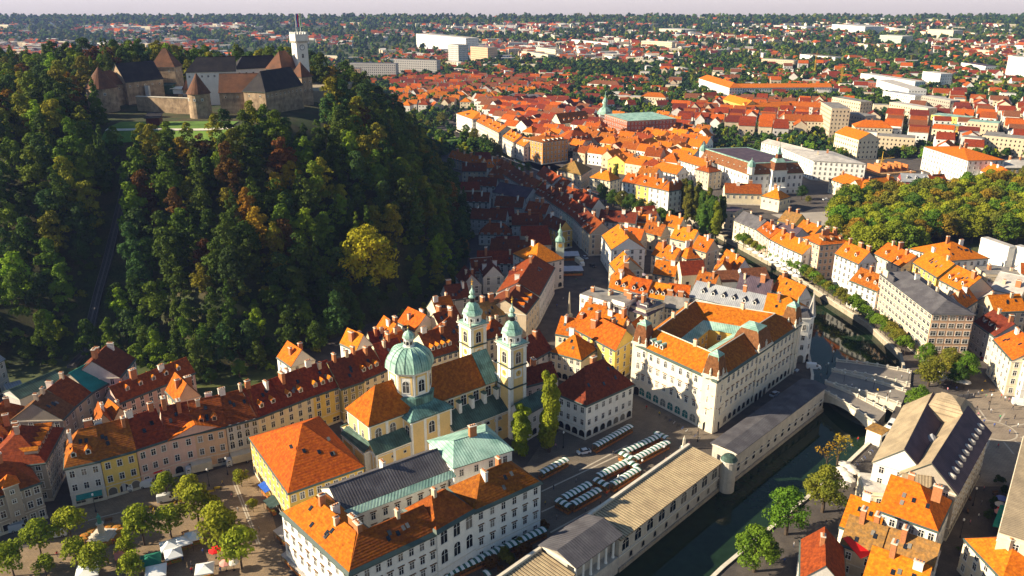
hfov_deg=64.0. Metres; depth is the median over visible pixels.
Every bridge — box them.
[823,380,886,426]
[825,368,906,411]
[834,358,911,389]
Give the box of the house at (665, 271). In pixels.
[652,256,677,283]
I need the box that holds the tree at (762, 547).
[735,523,780,572]
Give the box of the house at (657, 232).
[643,216,670,251]
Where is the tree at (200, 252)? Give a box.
[193,238,214,269]
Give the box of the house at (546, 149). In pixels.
[522,132,567,164]
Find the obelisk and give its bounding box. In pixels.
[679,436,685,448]
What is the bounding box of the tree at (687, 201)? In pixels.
[682,184,693,221]
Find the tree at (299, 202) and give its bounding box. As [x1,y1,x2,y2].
[290,175,320,212]
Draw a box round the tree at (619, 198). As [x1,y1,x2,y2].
[614,190,630,209]
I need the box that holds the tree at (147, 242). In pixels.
[134,236,160,270]
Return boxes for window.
[0,510,7,518]
[24,488,31,497]
[27,500,33,509]
[30,512,36,517]
[33,485,39,494]
[35,465,41,470]
[36,472,43,479]
[36,497,43,505]
[39,509,45,517]
[42,492,47,498]
[69,471,75,478]
[71,484,78,491]
[75,499,86,505]
[80,468,87,475]
[83,481,90,488]
[92,465,98,473]
[93,492,103,502]
[95,478,101,486]
[104,462,111,469]
[107,475,113,482]
[108,487,118,497]
[116,458,122,466]
[119,472,125,479]
[120,483,128,492]
[128,455,134,463]
[130,468,136,476]
[131,480,139,491]
[140,451,146,459]
[142,464,148,471]
[150,448,156,455]
[152,460,158,468]
[161,444,166,452]
[163,457,168,464]
[172,441,178,448]
[174,454,180,461]
[175,465,184,473]
[185,438,191,445]
[187,450,193,457]
[197,436,203,442]
[199,448,204,454]
[208,433,213,440]
[210,446,215,452]
[217,457,224,465]
[218,431,223,438]
[220,444,225,450]
[229,433,234,440]
[230,441,235,449]
[237,431,242,438]
[238,439,243,446]
[245,429,250,436]
[252,418,257,426]
[253,427,258,434]
[280,417,284,424]
[284,529,288,539]
[289,413,293,420]
[291,494,296,502]
[292,548,296,559]
[298,542,302,553]
[299,491,305,499]
[299,555,303,566]
[305,548,309,560]
[306,562,311,573]
[308,488,313,496]
[312,555,317,567]
[316,485,321,493]
[319,562,324,574]
[332,415,339,423]
[357,515,363,522]
[364,568,370,575]
[370,510,376,520]
[375,428,381,437]
[375,562,381,572]
[382,506,388,515]
[386,558,392,567]
[387,570,393,575]
[389,422,396,431]
[394,501,400,509]
[398,552,403,562]
[398,564,404,575]
[405,425,409,436]
[406,497,411,506]
[408,547,414,556]
[408,559,414,570]
[417,492,423,500]
[419,542,424,552]
[419,554,425,565]
[420,568,426,575]
[428,420,434,433]
[429,537,435,546]
[429,549,435,560]
[430,562,436,573]
[440,530,447,545]
[441,548,448,565]
[448,398,453,409]
[453,523,460,538]
[453,541,460,557]
[459,468,464,476]
[460,393,466,405]
[465,516,472,530]
[466,533,473,549]
[473,389,479,400]
[474,464,478,471]
[478,511,483,520]
[478,523,484,533]
[478,536,484,545]
[485,384,490,396]
[488,459,492,467]
[489,518,495,527]
[490,506,494,514]
[490,530,495,540]
[500,512,506,522]
[501,501,505,509]
[501,525,506,535]
[511,508,516,517]
[511,520,517,530]
[512,496,516,504]
[522,502,527,512]
[522,515,527,524]
[523,492,527,499]
[533,487,537,495]
[533,498,538,507]
[533,510,538,520]
[558,420,563,430]
[562,373,567,379]
[565,423,570,433]
[571,426,577,436]
[578,429,584,439]
[586,429,591,436]
[593,426,598,433]
[600,423,604,429]
[606,420,611,429]
[613,416,618,424]
[620,413,624,420]
[621,537,629,551]
[626,410,631,418]
[634,527,641,541]
[639,388,644,396]
[645,391,651,399]
[646,518,653,532]
[652,395,658,402]
[658,509,664,522]
[659,398,665,407]
[667,402,672,413]
[669,500,675,514]
[674,406,680,414]
[680,492,686,505]
[681,409,687,420]
[689,413,695,422]
[691,483,697,496]
[701,475,707,488]
[711,468,717,480]
[845,551,851,560]
[876,477,882,482]
[878,466,884,474]
[888,518,895,527]
[897,522,904,529]
[908,526,914,533]
[917,528,924,537]
[927,532,934,540]
[928,338,934,342]
[929,331,935,335]
[931,323,937,327]
[932,315,939,319]
[938,331,944,335]
[939,323,945,327]
[941,315,947,320]
[945,339,951,343]
[946,331,952,335]
[948,323,954,327]
[949,316,955,320]
[953,339,959,343]
[954,331,961,335]
[956,323,962,327]
[957,316,964,320]
[959,563,964,573]
[961,339,967,343]
[963,331,969,335]
[963,551,967,561]
[964,324,971,328]
[966,316,972,320]
[972,561,976,571]
[983,564,987,572]
[1013,543,1019,551]
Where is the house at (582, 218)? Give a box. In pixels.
[573,208,604,248]
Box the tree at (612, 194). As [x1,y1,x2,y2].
[606,189,618,206]
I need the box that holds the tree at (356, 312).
[348,300,364,327]
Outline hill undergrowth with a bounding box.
[0,85,474,377]
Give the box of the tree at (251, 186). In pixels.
[243,176,262,213]
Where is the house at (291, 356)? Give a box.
[276,340,315,371]
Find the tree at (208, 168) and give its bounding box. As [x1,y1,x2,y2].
[198,156,222,187]
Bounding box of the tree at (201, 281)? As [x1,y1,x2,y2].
[189,262,213,292]
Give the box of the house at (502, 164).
[494,159,514,178]
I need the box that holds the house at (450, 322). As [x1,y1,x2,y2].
[433,309,459,357]
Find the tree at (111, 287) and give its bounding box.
[104,282,127,309]
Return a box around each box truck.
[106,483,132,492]
[185,457,212,474]
[225,449,251,467]
[575,256,584,265]
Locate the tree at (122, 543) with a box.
[113,536,137,552]
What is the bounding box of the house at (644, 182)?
[636,173,654,204]
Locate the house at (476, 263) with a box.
[469,256,492,280]
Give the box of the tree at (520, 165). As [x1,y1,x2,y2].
[516,163,523,170]
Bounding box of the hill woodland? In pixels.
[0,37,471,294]
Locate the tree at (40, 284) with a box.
[24,272,53,308]
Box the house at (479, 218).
[470,205,508,234]
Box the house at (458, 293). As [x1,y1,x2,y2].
[440,278,469,316]
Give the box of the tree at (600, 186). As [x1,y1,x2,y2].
[596,183,605,192]
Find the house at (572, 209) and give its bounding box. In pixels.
[561,199,588,238]
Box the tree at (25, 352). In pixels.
[17,339,37,359]
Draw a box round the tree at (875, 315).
[869,313,879,328]
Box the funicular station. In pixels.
[144,112,162,125]
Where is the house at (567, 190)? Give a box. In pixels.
[554,181,579,195]
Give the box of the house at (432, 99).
[429,97,438,102]
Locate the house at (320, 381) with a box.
[298,358,340,425]
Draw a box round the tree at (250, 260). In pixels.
[237,238,265,283]
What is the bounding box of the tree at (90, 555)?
[70,540,108,572]
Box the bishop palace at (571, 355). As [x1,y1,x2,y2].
[523,326,596,380]
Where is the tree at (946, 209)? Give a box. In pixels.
[938,205,955,237]
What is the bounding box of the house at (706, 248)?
[692,233,719,271]
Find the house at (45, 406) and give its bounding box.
[10,386,79,439]
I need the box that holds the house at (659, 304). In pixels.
[630,294,665,323]
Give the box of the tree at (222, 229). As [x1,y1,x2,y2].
[211,212,241,264]
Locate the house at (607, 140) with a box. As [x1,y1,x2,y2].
[599,135,617,146]
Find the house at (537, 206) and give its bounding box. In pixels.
[524,197,552,219]
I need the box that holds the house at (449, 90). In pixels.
[442,89,454,91]
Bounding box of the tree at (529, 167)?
[524,162,531,170]
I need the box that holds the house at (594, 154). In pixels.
[587,145,608,165]
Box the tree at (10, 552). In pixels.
[0,537,25,575]
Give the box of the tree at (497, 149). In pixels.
[491,145,502,156]
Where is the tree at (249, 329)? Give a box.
[234,319,262,354]
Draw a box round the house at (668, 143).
[657,140,673,147]
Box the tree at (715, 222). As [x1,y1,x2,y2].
[710,200,722,238]
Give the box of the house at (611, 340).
[575,308,633,376]
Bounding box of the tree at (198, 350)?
[185,333,213,376]
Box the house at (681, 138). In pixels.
[672,135,688,141]
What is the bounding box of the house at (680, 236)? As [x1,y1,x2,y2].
[669,224,700,249]
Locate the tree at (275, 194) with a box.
[260,178,293,213]
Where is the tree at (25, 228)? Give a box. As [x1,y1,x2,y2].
[11,215,41,253]
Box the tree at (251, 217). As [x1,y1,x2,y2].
[246,206,270,248]
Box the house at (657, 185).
[648,172,668,208]
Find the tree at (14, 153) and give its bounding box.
[7,140,32,180]
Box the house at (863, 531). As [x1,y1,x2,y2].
[840,505,888,575]
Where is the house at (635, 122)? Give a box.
[604,112,676,131]
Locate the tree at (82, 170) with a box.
[71,158,101,193]
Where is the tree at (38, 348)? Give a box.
[22,337,44,354]
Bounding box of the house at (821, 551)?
[796,527,846,575]
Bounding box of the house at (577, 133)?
[563,125,591,150]
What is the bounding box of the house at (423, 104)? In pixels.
[418,99,430,111]
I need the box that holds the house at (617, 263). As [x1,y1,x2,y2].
[608,249,642,284]
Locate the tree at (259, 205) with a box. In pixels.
[250,191,268,225]
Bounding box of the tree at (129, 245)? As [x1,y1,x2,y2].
[116,222,147,278]
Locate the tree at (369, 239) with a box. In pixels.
[338,223,399,296]
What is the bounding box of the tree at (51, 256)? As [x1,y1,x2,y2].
[33,237,64,278]
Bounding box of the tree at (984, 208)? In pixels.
[977,203,996,213]
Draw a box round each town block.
[507,93,542,96]
[587,79,623,86]
[641,91,668,105]
[699,75,742,95]
[723,94,755,107]
[738,82,831,92]
[742,101,789,111]
[783,113,822,132]
[788,100,820,113]
[833,126,878,159]
[852,119,892,136]
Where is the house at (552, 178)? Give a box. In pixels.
[536,166,561,185]
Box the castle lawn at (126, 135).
[101,121,237,142]
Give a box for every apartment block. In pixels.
[339,68,361,72]
[350,62,398,75]
[394,59,439,74]
[416,33,477,48]
[448,44,467,61]
[470,46,497,60]
[522,51,555,57]
[536,47,562,54]
[571,39,612,48]
[641,40,675,47]
[659,28,696,32]
[761,58,797,65]
[774,25,814,28]
[800,54,843,60]
[820,102,850,137]
[831,24,884,34]
[831,96,871,112]
[848,111,876,127]
[853,81,875,86]
[860,73,925,86]
[876,80,926,94]
[878,133,915,149]
[880,35,912,43]
[882,90,923,102]
[889,101,936,124]
[921,95,959,113]
[922,71,952,84]
[927,29,963,37]
[929,113,974,125]
[945,124,962,135]
[961,62,996,69]
[967,119,1000,135]
[982,132,1023,156]
[1005,56,1023,76]
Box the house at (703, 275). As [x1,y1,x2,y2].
[694,266,721,285]
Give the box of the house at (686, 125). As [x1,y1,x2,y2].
[683,122,695,128]
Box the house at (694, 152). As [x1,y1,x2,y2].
[680,147,699,156]
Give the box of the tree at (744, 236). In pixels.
[737,233,749,247]
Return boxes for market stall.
[454,567,460,575]
[459,564,465,575]
[464,561,471,574]
[469,559,476,572]
[473,556,481,569]
[477,553,485,566]
[481,569,491,575]
[483,551,490,556]
[488,549,497,553]
[504,542,513,552]
[508,539,517,552]
[520,535,528,541]
[523,533,532,544]
[528,530,537,543]
[534,528,542,541]
[538,469,546,480]
[539,526,547,539]
[542,467,549,477]
[546,465,553,475]
[549,463,557,473]
[553,461,561,471]
[554,497,562,509]
[557,459,565,470]
[559,499,567,511]
[560,493,569,503]
[561,457,568,467]
[563,502,571,514]
[565,491,573,502]
[569,489,577,499]
[570,500,578,512]
[573,487,581,497]
[573,498,582,509]
[576,485,584,494]
[577,495,586,507]
[580,483,588,492]
[582,493,590,505]
[584,481,592,490]
[586,491,594,502]
[590,489,598,500]
[592,442,600,452]
[592,477,600,487]
[593,487,602,498]
[595,472,603,480]
[596,441,603,451]
[597,479,604,488]
[598,439,606,448]
[599,470,607,480]
[602,437,609,447]
[602,482,609,493]
[603,468,611,479]
[605,435,612,445]
[607,466,614,476]
[609,434,615,443]
[609,480,617,491]
[611,432,618,442]
[611,465,618,475]
[613,463,622,473]
[613,478,621,489]
[614,430,621,440]
[617,461,626,471]
[617,476,624,487]
[618,429,624,438]
[618,451,626,460]
[620,427,627,436]
[620,474,628,485]
[621,448,630,456]
[621,460,627,470]
[623,425,630,435]
[623,472,631,483]
[627,424,633,433]
[627,460,634,469]
[627,470,634,481]
[630,444,637,454]
[630,468,638,479]
[633,443,641,452]
[634,455,640,463]
[634,466,641,477]
[635,453,643,463]
[636,441,644,451]
[640,452,646,462]
[641,440,647,449]
[642,450,650,460]
[643,438,651,448]
[646,448,653,458]
[647,436,655,446]
[650,446,657,456]
[652,435,658,444]
[653,445,660,455]
[655,443,663,453]
[659,441,667,451]
[663,440,670,450]
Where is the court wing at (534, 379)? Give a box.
[526,357,558,396]
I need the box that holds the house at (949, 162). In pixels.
[920,143,1004,179]
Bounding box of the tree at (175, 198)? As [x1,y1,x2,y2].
[163,187,190,228]
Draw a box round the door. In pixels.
[2,523,9,534]
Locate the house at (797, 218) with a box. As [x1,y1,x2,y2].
[777,206,805,226]
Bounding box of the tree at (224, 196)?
[215,187,240,211]
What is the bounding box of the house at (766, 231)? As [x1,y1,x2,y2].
[754,219,780,257]
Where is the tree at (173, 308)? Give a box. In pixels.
[167,278,188,335]
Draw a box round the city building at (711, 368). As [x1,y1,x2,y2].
[630,300,802,433]
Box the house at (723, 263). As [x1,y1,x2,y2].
[713,256,732,269]
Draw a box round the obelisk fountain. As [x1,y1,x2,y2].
[566,292,573,317]
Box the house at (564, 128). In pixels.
[558,125,571,131]
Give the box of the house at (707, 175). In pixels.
[693,160,722,189]
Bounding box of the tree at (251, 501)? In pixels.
[245,498,258,511]
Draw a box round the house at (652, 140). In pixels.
[644,137,656,143]
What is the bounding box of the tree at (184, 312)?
[176,299,200,330]
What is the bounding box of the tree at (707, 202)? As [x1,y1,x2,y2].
[704,195,710,213]
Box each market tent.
[75,565,101,575]
[114,550,127,566]
[140,551,161,574]
[145,562,167,575]
[159,538,178,560]
[164,546,183,564]
[175,535,193,550]
[184,530,204,547]
[194,561,215,575]
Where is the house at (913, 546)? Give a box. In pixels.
[882,524,940,575]
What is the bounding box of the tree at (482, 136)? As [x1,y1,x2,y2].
[477,134,488,142]
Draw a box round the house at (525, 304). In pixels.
[494,283,539,337]
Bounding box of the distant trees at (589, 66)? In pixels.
[0,12,1023,158]
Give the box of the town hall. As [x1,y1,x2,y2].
[512,223,564,289]
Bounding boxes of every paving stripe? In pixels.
[232,481,257,543]
[235,481,259,543]
[541,456,616,491]
[550,505,598,532]
[579,445,626,470]
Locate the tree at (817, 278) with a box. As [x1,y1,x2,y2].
[813,275,824,290]
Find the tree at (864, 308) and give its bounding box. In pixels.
[859,304,871,320]
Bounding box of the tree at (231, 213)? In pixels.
[227,189,248,259]
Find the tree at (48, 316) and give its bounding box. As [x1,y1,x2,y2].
[36,309,56,332]
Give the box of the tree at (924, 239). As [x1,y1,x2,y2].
[909,226,932,247]
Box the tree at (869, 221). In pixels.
[864,217,879,225]
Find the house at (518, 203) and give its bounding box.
[494,193,526,212]
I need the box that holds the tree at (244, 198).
[234,187,260,224]
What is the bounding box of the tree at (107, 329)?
[99,317,120,347]
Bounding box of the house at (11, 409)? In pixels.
[0,396,24,423]
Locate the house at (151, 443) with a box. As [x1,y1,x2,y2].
[124,401,173,480]
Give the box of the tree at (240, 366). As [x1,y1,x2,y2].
[231,359,248,377]
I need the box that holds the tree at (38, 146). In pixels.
[24,133,56,180]
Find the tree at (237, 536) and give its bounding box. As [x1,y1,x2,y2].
[217,524,257,568]
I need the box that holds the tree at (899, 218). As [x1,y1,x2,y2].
[883,214,907,227]
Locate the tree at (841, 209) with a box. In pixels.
[828,204,851,228]
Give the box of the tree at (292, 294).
[283,288,307,325]
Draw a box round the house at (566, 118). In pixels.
[551,110,588,126]
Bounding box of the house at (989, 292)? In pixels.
[977,281,993,299]
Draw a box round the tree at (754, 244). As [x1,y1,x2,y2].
[750,241,758,249]
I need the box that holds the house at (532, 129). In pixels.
[522,125,536,136]
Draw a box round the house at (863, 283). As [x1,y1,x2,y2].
[846,265,882,314]
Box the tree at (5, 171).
[0,160,19,199]
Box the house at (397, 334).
[381,327,403,342]
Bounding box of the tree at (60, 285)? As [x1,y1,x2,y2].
[48,265,73,311]
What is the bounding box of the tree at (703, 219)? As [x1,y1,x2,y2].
[698,203,709,235]
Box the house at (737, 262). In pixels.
[720,248,749,269]
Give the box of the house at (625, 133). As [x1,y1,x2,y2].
[618,130,635,137]
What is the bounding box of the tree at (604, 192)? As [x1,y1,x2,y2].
[597,187,609,203]
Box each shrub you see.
[482,553,503,570]
[496,546,514,564]
[514,541,533,558]
[515,536,522,547]
[540,519,549,528]
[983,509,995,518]
[988,496,998,508]
[993,474,1006,482]
[1000,484,1008,492]
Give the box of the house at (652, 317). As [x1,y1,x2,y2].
[628,292,664,327]
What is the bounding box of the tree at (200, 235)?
[193,222,213,249]
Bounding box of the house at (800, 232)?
[776,219,808,237]
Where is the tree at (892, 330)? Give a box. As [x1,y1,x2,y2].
[888,327,898,343]
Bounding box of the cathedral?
[340,279,529,471]
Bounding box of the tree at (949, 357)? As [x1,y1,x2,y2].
[938,347,962,372]
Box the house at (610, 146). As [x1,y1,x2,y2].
[604,144,615,149]
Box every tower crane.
[831,65,846,78]
[876,151,894,166]
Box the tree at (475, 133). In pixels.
[469,128,480,137]
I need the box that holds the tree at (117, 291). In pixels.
[108,287,132,322]
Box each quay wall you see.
[456,131,813,379]
[685,218,905,370]
[711,424,886,575]
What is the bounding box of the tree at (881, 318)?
[872,314,890,332]
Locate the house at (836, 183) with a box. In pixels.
[828,170,875,194]
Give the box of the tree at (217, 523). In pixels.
[196,509,243,553]
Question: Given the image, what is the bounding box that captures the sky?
[0,0,1023,18]
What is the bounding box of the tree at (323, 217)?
[311,211,335,247]
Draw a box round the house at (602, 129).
[597,127,608,132]
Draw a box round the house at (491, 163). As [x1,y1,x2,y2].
[484,155,500,175]
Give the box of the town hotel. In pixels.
[689,280,815,362]
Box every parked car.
[576,447,590,454]
[769,391,779,397]
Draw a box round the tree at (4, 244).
[0,227,20,267]
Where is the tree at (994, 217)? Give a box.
[984,211,1008,237]
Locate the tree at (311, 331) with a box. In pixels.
[304,320,327,349]
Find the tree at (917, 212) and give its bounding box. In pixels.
[904,208,923,219]
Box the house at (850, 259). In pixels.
[831,237,877,292]
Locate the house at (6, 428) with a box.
[0,413,12,442]
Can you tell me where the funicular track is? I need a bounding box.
[66,124,153,367]
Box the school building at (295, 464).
[248,416,365,511]
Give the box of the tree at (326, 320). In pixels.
[319,316,336,338]
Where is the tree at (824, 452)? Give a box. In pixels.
[815,441,840,462]
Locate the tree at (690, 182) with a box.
[686,180,693,192]
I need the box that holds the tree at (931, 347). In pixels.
[914,342,938,361]
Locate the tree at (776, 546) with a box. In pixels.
[764,541,784,564]
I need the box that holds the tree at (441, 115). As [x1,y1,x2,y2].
[436,112,446,121]
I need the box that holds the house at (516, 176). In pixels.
[505,167,528,184]
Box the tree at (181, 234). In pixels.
[170,212,194,260]
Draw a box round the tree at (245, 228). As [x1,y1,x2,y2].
[229,220,261,261]
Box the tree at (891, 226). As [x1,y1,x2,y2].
[881,219,910,247]
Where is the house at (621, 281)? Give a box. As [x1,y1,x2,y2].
[608,271,632,293]
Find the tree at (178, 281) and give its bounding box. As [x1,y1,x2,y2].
[171,266,191,297]
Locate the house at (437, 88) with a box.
[432,86,441,90]
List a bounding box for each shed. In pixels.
[1,370,59,405]
[3,380,21,389]
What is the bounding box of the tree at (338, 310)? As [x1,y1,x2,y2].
[322,289,350,336]
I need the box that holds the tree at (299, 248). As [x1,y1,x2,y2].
[285,232,313,282]
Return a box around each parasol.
[209,546,219,558]
[219,559,229,571]
[229,559,238,570]
[836,466,847,476]
[838,460,850,466]
[840,471,852,476]
[840,481,850,491]
[843,476,855,482]
[844,464,855,468]
[848,468,858,474]
[962,379,970,387]
[995,501,1004,506]
[996,495,1006,501]
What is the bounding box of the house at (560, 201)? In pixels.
[550,192,572,217]
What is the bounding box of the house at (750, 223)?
[732,211,766,248]
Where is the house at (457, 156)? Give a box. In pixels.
[448,148,464,169]
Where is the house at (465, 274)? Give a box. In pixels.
[455,265,481,301]
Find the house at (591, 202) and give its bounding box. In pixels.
[573,187,605,218]
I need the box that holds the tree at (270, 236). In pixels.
[261,221,288,270]
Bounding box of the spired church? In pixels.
[597,91,612,118]
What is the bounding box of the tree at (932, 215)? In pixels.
[924,208,948,242]
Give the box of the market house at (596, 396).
[557,355,635,439]
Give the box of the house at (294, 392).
[269,367,314,424]
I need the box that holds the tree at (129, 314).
[112,308,140,339]
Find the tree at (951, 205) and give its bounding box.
[946,203,958,234]
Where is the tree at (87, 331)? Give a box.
[73,318,100,355]
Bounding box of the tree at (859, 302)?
[851,298,866,316]
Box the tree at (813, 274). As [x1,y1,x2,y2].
[808,271,820,286]
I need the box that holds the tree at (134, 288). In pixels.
[123,277,146,317]
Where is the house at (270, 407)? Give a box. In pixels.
[242,379,286,433]
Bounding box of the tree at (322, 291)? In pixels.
[314,283,330,314]
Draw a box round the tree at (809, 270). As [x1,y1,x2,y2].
[803,267,815,283]
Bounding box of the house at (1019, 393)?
[1015,358,1023,397]
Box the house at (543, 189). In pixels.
[534,179,550,201]
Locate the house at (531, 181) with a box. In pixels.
[520,171,542,189]
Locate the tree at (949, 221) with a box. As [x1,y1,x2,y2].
[932,213,957,242]
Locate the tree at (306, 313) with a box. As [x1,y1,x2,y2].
[295,301,315,335]
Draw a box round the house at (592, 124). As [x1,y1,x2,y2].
[585,121,601,126]
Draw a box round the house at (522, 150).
[515,133,529,161]
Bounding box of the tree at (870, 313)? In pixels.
[865,310,876,324]
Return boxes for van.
[8,520,29,532]
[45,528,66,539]
[139,478,155,488]
[156,491,177,503]
[806,362,820,369]
[886,418,894,428]
[1011,397,1023,405]
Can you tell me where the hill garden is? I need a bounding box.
[136,360,277,397]
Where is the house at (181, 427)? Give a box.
[159,395,220,476]
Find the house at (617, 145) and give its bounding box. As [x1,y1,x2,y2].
[612,142,622,148]
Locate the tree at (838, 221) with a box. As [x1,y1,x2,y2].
[822,213,845,234]
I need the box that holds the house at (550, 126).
[543,122,558,128]
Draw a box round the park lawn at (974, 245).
[841,232,1023,253]
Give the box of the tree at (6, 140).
[1,136,19,162]
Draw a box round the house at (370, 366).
[349,345,386,392]
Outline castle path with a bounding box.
[105,127,233,130]
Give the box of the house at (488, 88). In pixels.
[481,85,491,91]
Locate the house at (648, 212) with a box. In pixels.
[637,207,660,222]
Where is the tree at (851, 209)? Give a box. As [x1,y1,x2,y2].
[842,205,855,235]
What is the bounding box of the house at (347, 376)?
[326,350,364,422]
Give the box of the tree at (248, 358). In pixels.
[244,348,263,367]
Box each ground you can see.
[0,20,1023,382]
[0,105,1023,575]
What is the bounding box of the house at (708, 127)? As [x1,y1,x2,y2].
[696,124,712,133]
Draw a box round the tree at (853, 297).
[848,293,860,311]
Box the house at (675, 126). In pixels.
[668,124,680,130]
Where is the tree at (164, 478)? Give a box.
[150,471,179,494]
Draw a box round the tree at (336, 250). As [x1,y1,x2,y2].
[328,246,350,284]
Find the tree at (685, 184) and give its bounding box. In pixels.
[680,178,687,210]
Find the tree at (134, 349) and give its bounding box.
[127,343,146,367]
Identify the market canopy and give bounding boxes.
[258,481,269,497]
[263,495,279,515]
[273,525,285,546]
[281,552,305,575]
[563,265,583,275]
[564,251,579,260]
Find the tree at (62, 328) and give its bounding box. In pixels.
[51,319,68,340]
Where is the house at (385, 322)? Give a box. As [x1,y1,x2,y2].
[376,315,404,337]
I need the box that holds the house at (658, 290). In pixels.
[648,278,672,301]
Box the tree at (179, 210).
[166,207,197,236]
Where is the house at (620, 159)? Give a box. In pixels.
[607,153,627,173]
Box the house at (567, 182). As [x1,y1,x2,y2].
[554,173,578,188]
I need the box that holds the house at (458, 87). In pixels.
[450,84,460,91]
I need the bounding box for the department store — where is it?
[995,436,1023,555]
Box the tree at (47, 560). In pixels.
[30,552,56,575]
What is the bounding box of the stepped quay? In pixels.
[689,217,932,383]
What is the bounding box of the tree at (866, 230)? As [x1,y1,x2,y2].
[854,225,880,250]
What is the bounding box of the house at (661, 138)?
[654,135,666,141]
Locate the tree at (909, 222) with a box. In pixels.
[903,217,914,226]
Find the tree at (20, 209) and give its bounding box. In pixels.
[13,193,34,222]
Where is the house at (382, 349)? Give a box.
[371,332,399,380]
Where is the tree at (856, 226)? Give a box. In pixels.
[843,221,866,248]
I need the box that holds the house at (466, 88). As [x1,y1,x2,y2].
[461,86,472,93]
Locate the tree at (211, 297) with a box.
[202,286,222,313]
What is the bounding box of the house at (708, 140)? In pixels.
[697,134,712,147]
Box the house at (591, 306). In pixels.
[583,296,608,317]
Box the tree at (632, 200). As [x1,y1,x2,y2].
[621,193,637,211]
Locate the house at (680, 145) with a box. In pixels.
[669,141,691,148]
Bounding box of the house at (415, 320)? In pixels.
[398,307,430,336]
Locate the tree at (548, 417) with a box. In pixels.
[537,369,560,452]
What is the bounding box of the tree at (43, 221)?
[35,210,70,252]
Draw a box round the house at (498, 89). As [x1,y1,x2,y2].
[494,87,502,92]
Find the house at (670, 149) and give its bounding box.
[667,146,678,152]
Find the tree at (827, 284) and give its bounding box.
[821,281,834,296]
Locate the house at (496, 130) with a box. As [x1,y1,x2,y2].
[484,119,510,146]
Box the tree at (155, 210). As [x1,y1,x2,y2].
[148,207,159,226]
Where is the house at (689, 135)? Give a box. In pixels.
[681,133,697,138]
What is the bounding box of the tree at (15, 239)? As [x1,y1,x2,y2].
[5,234,34,273]
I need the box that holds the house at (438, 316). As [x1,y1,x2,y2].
[430,304,461,329]
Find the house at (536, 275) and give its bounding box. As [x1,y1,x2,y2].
[495,255,554,323]
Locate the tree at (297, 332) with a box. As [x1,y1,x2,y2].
[286,325,300,344]
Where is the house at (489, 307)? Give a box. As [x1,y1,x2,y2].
[478,292,505,325]
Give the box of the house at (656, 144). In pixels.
[651,142,665,148]
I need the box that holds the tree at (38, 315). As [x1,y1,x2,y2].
[30,309,60,358]
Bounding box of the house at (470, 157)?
[462,152,484,162]
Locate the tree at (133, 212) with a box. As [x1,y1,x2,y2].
[121,208,153,249]
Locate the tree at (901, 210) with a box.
[893,206,908,214]
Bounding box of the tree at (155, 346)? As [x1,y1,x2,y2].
[144,329,167,367]
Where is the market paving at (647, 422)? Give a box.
[465,394,718,575]
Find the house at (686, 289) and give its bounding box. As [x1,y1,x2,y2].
[668,280,691,297]
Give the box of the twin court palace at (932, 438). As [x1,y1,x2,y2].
[870,392,991,540]
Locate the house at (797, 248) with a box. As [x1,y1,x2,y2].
[784,237,811,276]
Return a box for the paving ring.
[981,420,1017,440]
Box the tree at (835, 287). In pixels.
[828,284,839,300]
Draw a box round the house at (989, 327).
[968,307,1023,363]
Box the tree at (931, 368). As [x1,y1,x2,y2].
[913,355,947,386]
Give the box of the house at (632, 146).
[621,141,639,153]
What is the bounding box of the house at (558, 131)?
[551,127,563,134]
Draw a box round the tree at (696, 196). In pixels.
[691,185,700,221]
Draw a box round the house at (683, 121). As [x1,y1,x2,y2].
[676,119,692,124]
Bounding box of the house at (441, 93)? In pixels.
[435,91,446,95]
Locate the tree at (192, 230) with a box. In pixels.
[187,213,197,250]
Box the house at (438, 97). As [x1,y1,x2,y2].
[434,94,441,102]
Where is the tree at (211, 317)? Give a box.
[204,308,220,336]
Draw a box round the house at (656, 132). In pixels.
[651,129,669,136]
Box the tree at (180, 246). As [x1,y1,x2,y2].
[161,226,189,266]
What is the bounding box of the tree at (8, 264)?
[0,251,33,299]
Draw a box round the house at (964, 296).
[950,286,978,325]
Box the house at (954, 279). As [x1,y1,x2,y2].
[938,265,994,298]
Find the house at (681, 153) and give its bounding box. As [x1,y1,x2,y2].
[672,148,689,157]
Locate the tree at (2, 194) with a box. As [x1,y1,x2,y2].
[0,185,7,218]
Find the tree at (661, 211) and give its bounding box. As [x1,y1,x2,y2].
[656,207,666,223]
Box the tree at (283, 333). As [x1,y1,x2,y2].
[273,311,299,353]
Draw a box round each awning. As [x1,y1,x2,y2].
[843,536,869,558]
[993,505,1004,527]
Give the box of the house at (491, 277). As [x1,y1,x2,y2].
[479,258,503,293]
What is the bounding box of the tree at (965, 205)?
[958,204,977,238]
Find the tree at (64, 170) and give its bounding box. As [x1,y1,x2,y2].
[52,156,82,211]
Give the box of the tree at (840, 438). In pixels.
[833,433,852,465]
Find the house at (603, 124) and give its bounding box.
[596,119,607,126]
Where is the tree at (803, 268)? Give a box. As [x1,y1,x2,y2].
[798,264,809,279]
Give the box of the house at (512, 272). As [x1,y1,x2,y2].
[508,266,522,276]
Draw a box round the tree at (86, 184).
[76,180,105,229]
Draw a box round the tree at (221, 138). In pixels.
[215,133,235,176]
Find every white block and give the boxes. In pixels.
[978,237,1015,266]
[1012,244,1023,268]
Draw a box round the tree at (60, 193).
[40,173,75,229]
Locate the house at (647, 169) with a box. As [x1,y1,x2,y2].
[637,165,663,178]
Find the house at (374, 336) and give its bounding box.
[366,326,383,343]
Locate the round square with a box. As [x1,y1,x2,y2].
[966,390,1023,485]
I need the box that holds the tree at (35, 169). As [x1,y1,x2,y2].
[19,144,50,201]
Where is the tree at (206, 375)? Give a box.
[201,368,217,383]
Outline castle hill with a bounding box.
[0,92,470,373]
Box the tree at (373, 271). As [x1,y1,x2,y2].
[368,259,380,287]
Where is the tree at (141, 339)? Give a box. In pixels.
[136,325,151,353]
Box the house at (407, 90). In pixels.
[398,87,410,92]

